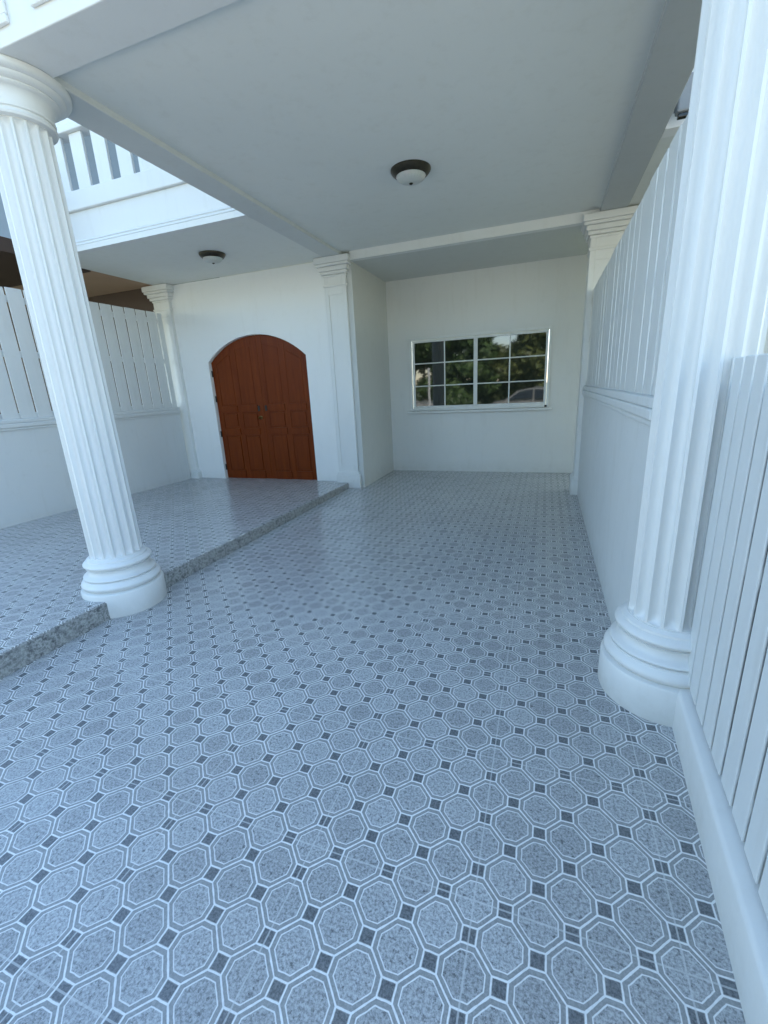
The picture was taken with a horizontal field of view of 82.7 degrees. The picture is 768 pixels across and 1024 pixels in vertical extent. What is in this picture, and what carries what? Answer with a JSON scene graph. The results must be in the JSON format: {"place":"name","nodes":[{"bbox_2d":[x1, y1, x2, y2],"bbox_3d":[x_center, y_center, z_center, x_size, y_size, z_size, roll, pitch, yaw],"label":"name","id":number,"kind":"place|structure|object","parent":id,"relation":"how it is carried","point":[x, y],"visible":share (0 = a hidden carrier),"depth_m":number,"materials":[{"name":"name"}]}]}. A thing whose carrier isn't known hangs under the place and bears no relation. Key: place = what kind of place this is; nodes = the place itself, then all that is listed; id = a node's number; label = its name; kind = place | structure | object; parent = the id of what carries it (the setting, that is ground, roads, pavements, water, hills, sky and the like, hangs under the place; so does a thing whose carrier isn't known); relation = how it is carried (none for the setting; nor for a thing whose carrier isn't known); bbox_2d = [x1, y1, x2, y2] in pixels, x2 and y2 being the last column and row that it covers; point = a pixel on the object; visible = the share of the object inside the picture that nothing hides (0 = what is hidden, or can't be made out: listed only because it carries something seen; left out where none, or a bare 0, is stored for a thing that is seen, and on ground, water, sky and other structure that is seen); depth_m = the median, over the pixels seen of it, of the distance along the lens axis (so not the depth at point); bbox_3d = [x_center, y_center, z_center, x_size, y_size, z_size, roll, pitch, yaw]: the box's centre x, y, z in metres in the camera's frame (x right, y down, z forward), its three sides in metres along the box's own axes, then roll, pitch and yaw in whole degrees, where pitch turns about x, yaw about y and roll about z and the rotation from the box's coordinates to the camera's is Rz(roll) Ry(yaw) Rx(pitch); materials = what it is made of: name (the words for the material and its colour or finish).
{"place":"outdoors","nodes":[
{"label":"outdoors","id":0,"kind":"place"},
{"bbox_2d":[0,135,219,413],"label":"neighbouring house","id":1,"kind":"structure","parent":0,"point":[102,288],"depth_m":7.29,"materials":[{"name":"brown paint"}]},
{"bbox_2d":[0,478,347,654],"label":"porch floor","id":2,"kind":"structure","parent":0,"point":[43,571],"depth_m":4.63,"materials":[{"name":"tile"}]},
{"bbox_2d":[0,287,190,528],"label":"boundary wall","id":3,"kind":"structure","parent":2,"relation":"on","point":[35,482],"depth_m":5.95,"materials":[{"name":"white paint"}]},
{"bbox_2d":[0,484,348,678],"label":"step riser","id":4,"kind":"object","parent":2,"relation":"attached to","point":[21,656],"visible":0.67,"depth_m":3.03,"materials":[{"name":"stone"}]},
{"bbox_2d":[0,470,745,1023],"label":"carport floor","id":5,"kind":"structure","parent":0,"point":[386,750],"depth_m":1.67,"materials":[{"name":"tile"}]},
{"bbox_2d":[0,0,767,726],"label":"townhouse","id":6,"kind":"structure","parent":5,"relation":"on","point":[352,314],"depth_m":3.13,"materials":[{"name":"white paint"}]},
{"bbox_2d":[199,250,225,263],"bbox_3d":[-2.226,-3.289,5.675,0.330,0.116,0.330,3,17,20],"label":"ceiling light","id":7,"kind":"object","parent":6,"relation":"attached to","point":[212,256],"visible":1,"depth_m":5.58,"materials":[{"name":"white glass"}]},
{"bbox_2d":[211,335,316,479],"bbox_3d":[-2.000,-1.661,7.238,1.844,2.383,0.133,3,17,20],"label":"door","id":8,"kind":"structure","parent":6,"relation":"in","point":[262,397],"depth_m":7.23,"materials":[{"name":"red wood"}]},
{"bbox_2d":[391,159,430,185],"bbox_3d":[0.235,-2.920,3.806,0.350,0.116,0.350,3,17,20],"label":"ceiling light","id":9,"kind":"object","parent":6,"relation":"attached to","point":[411,172],"visible":1,"depth_m":3.71,"materials":[{"name":"white glass"}]},
{"bbox_2d":[408,326,551,413],"bbox_3d":[1.533,-2.301,7.226,2.385,1.247,0.125,3,17,20],"label":"window","id":10,"kind":"structure","parent":6,"relation":"in","point":[490,370],"depth_m":7.20,"materials":[{"name":"white paint"}]},
{"bbox_2d":[577,115,687,623],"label":"boundary wall","id":11,"kind":"structure","parent":5,"relation":"on","point":[629,297],"depth_m":2.69,"materials":[{"name":"white paint"}]},
{"bbox_2d":[672,353,767,1023],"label":"slat fence","id":12,"kind":"object","parent":5,"relation":"on","point":[720,726],"visible":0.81,"depth_m":1.35,"materials":[{"name":"white paint"}]},
{"bbox_2d":[628,69,767,353],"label":"neighbouring house","id":13,"kind":"structure","parent":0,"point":[669,133],"depth_m":3.79,"materials":[{"name":"paint"}]},
{"bbox_2d":[674,72,692,119],"bbox_3d":[2.183,-2.965,3.144,0.145,0.245,0.199,3,17,20],"label":"floodlight","id":14,"kind":"object","parent":13,"relation":"attached to","point":[681,110],"visible":0.41,"depth_m":3.08,"materials":[{"name":"grey plastic"}]}
]}

